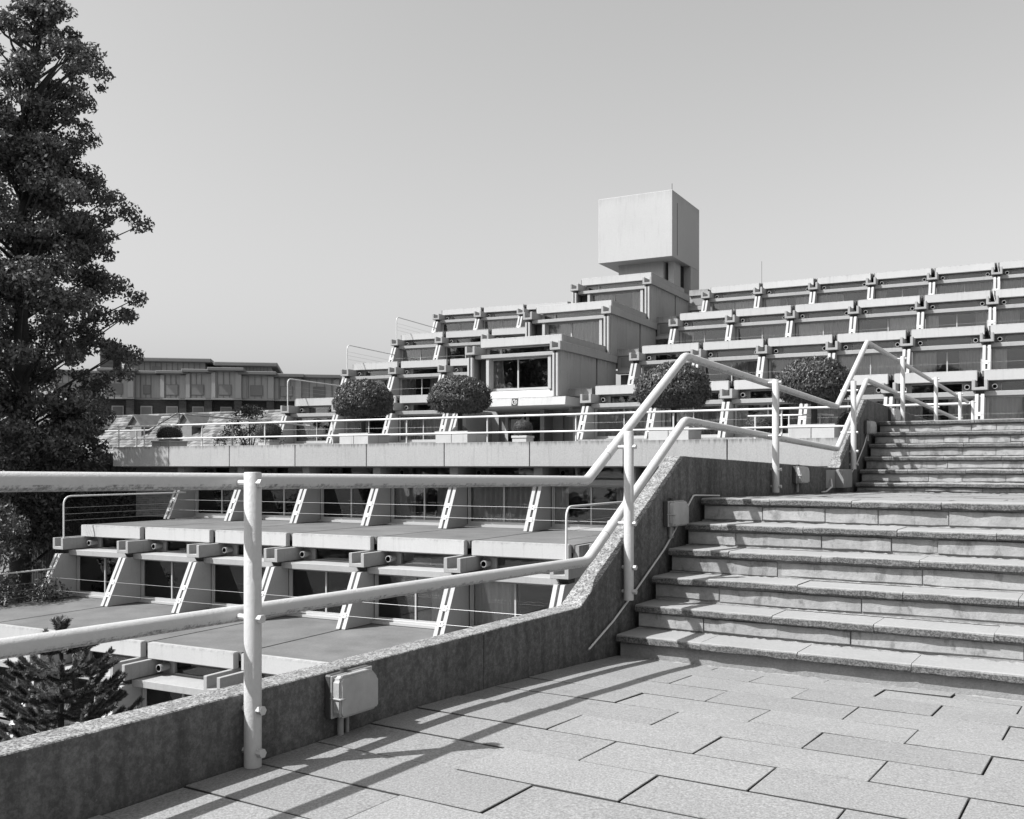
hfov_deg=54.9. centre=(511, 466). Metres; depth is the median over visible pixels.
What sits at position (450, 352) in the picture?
window
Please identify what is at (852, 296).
window
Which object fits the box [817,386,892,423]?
window
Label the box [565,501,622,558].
bent railing
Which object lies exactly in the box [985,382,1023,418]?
window
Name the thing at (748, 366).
window
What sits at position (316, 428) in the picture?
window
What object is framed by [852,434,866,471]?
cable
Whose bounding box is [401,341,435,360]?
window
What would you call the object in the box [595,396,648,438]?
window
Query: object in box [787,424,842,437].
planter
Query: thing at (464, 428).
box ball
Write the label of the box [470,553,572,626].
window
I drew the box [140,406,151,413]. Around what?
window
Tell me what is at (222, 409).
window
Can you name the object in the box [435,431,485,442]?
planter
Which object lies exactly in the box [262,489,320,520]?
window
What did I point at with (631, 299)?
window
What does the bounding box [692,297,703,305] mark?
link window
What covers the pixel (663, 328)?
link window
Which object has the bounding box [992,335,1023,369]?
window
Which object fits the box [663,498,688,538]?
bulkhead light
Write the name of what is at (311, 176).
sky
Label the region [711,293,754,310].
window
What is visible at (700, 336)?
window
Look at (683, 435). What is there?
planter
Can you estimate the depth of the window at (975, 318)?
46.78 m
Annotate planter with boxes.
[151,440,187,446]
[257,439,279,444]
[339,433,389,443]
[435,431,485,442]
[511,435,533,441]
[647,427,701,439]
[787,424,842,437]
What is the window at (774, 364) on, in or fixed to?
in the stepped building at (650, 306)
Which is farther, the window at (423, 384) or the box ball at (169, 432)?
the window at (423, 384)
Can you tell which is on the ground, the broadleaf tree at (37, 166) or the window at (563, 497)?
the broadleaf tree at (37, 166)
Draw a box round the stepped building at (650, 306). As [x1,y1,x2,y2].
[0,190,1023,737]
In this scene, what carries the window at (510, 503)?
in the stepped building at (650, 306)
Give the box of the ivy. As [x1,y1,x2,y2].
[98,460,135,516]
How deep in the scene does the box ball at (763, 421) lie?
31.37 m
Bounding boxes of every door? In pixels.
[505,413,523,441]
[526,412,539,422]
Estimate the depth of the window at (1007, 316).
44.48 m
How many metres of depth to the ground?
63.49 m
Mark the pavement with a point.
(617, 737)
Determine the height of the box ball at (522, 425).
0.733 m
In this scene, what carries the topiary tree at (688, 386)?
in the planter at (683, 435)
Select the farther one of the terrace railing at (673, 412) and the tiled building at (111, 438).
the tiled building at (111, 438)
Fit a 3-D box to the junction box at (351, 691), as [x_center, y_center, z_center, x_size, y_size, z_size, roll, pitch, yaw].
[-0.747,1.099,4.632,0.102,0.318,0.287,0,0,32]
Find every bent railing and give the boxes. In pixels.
[0,568,54,599]
[63,492,185,537]
[287,379,339,404]
[347,345,393,368]
[396,317,434,338]
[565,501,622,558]
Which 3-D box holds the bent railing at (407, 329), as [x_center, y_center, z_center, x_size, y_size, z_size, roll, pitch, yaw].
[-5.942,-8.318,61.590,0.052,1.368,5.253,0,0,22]
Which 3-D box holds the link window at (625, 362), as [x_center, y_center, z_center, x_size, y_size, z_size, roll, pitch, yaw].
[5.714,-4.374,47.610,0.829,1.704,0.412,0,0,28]
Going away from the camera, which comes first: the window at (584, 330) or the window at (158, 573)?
the window at (158, 573)
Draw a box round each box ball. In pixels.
[156,426,182,440]
[255,420,282,441]
[452,425,467,430]
[513,419,532,438]
[744,413,771,436]
[837,409,850,429]
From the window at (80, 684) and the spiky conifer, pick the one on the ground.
the spiky conifer
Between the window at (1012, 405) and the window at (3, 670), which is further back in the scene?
the window at (1012, 405)
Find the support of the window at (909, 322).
in the stepped building at (650, 306)
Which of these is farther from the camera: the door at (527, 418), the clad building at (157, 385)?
the clad building at (157, 385)
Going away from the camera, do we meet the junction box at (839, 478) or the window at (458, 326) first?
the junction box at (839, 478)
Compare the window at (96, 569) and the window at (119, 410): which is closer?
the window at (96, 569)
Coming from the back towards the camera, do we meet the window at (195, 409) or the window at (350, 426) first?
the window at (195, 409)
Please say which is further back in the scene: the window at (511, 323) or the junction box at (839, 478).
the window at (511, 323)
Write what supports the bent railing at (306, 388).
on the stepped building at (650, 306)
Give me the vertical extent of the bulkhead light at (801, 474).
0.308 m
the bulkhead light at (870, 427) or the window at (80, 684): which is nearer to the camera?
the bulkhead light at (870, 427)
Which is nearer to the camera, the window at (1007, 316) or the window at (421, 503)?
the window at (421, 503)
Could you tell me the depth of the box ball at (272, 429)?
37.43 m
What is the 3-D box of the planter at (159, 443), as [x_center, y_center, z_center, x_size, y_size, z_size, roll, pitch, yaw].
[-13.984,-0.807,40.243,1.011,0.477,1.011,0,0,28]
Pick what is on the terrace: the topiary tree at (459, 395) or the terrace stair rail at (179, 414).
the terrace stair rail at (179, 414)
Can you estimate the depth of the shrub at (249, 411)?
44.00 m
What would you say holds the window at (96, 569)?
in the stepped building at (650, 306)
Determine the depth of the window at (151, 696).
23.27 m
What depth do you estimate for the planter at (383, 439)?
35.50 m
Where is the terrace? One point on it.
(110, 456)
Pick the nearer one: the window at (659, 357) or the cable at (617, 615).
the cable at (617, 615)
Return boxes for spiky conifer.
[0,615,144,741]
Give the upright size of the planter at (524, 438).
0.443 m
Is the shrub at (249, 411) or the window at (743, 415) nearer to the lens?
the window at (743, 415)
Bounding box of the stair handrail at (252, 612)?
[0,340,975,768]
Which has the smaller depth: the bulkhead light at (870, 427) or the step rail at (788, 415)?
the bulkhead light at (870, 427)
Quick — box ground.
[0,470,589,738]
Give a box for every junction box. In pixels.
[325,665,377,734]
[822,469,851,492]
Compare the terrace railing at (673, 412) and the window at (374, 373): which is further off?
the window at (374, 373)
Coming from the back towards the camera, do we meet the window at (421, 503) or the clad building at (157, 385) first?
the clad building at (157, 385)
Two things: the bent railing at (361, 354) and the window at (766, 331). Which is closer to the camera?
the window at (766, 331)
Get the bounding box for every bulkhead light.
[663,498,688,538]
[793,464,809,491]
[864,419,876,440]
[889,407,900,420]
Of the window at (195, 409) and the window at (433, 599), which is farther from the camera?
the window at (195, 409)
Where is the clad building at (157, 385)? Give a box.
[50,340,341,421]
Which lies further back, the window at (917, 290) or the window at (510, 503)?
the window at (917, 290)
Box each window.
[0,667,22,717]
[56,650,147,726]
[73,534,157,598]
[112,406,123,414]
[138,537,227,604]
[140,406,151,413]
[142,661,240,706]
[166,406,177,413]
[192,406,203,412]
[193,490,233,517]
[208,540,294,608]
[220,407,231,411]
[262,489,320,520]
[286,544,386,619]
[293,407,335,443]
[318,488,370,522]
[345,415,398,441]
[353,371,389,385]
[371,548,471,628]
[389,468,467,524]
[397,404,442,442]
[400,369,438,394]
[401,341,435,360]
[442,315,474,331]
[445,338,480,359]
[465,468,551,527]
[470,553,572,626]
[483,313,517,329]
[491,346,551,391]
[545,311,603,343]
[549,468,643,530]
[572,403,584,424]
[590,283,643,310]
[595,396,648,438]
[621,358,632,384]
[642,354,691,374]
[660,325,671,344]
[662,393,721,437]
[680,320,725,343]
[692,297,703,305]
[703,350,768,380]
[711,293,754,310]
[734,391,799,436]
[736,316,795,339]
[763,288,809,306]
[769,345,834,378]
[796,311,858,336]
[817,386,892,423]
[818,283,875,302]
[838,342,907,375]
[859,307,916,332]
[876,279,928,318]
[895,384,979,420]
[912,338,982,372]
[926,302,988,328]
[936,273,992,293]
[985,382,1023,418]
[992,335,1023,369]
[997,299,1023,323]
[1001,270,1023,288]
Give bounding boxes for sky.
[0,0,1023,432]
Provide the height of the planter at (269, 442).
0.454 m
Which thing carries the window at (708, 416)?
in the stepped building at (650, 306)
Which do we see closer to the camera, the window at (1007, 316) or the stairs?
the stairs
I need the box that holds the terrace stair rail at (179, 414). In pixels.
[105,413,310,446]
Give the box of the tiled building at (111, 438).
[82,410,340,522]
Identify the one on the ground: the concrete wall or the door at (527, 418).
the concrete wall
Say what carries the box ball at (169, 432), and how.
in the planter at (159, 443)
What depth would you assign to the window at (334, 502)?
33.94 m
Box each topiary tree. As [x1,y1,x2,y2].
[331,377,394,432]
[426,374,492,430]
[633,361,712,426]
[775,356,853,423]
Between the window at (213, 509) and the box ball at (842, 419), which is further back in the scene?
the window at (213, 509)
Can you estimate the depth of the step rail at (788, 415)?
29.75 m
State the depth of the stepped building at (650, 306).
35.10 m
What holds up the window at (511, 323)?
in the stepped building at (650, 306)
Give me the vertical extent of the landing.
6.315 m
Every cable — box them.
[588,495,719,649]
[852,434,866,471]
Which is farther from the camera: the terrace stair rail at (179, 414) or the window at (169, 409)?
the window at (169, 409)
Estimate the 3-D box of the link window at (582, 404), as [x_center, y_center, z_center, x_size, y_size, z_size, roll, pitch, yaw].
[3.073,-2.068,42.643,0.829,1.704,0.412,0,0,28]
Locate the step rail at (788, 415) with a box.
[748,413,833,438]
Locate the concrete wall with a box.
[0,400,927,818]
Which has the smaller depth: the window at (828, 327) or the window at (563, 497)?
the window at (563, 497)
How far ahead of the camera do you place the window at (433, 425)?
46.90 m
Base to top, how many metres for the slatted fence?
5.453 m
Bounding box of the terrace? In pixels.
[72,453,112,464]
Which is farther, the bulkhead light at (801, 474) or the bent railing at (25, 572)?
the bent railing at (25, 572)
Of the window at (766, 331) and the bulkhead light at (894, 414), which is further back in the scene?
the window at (766, 331)
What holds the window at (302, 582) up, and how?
in the stepped building at (650, 306)
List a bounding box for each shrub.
[0,500,71,607]
[0,504,44,605]
[213,404,284,445]
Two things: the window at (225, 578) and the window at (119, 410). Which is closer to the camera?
the window at (225, 578)
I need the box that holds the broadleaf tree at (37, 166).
[0,0,154,603]
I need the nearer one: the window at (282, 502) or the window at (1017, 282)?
the window at (282, 502)
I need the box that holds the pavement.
[88,656,1023,818]
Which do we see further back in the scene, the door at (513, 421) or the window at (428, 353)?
the window at (428, 353)
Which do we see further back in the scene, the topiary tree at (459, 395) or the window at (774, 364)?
the window at (774, 364)
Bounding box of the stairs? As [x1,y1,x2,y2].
[616,418,1023,701]
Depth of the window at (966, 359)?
40.89 m
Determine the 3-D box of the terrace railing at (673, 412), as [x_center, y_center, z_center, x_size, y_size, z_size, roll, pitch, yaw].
[-2.007,-1.080,30.768,29.639,0.934,0.118,0,0,28]
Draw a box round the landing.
[703,492,1023,519]
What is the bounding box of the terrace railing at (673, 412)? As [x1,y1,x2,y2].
[117,402,970,446]
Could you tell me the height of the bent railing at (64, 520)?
1.368 m
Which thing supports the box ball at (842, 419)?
in the planter
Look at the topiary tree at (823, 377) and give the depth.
27.74 m
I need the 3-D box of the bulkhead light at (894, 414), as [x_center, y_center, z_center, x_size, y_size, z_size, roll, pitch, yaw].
[5.990,-0.766,15.412,0.102,0.316,0.458,0,0,32]
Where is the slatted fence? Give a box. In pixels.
[31,462,174,590]
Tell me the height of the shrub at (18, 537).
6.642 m
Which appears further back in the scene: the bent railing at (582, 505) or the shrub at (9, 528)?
the shrub at (9, 528)
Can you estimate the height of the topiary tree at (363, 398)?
2.585 m
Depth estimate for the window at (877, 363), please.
41.88 m
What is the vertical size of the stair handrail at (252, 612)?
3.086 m
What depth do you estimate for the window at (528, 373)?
46.36 m
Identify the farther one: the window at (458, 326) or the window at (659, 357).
the window at (458, 326)

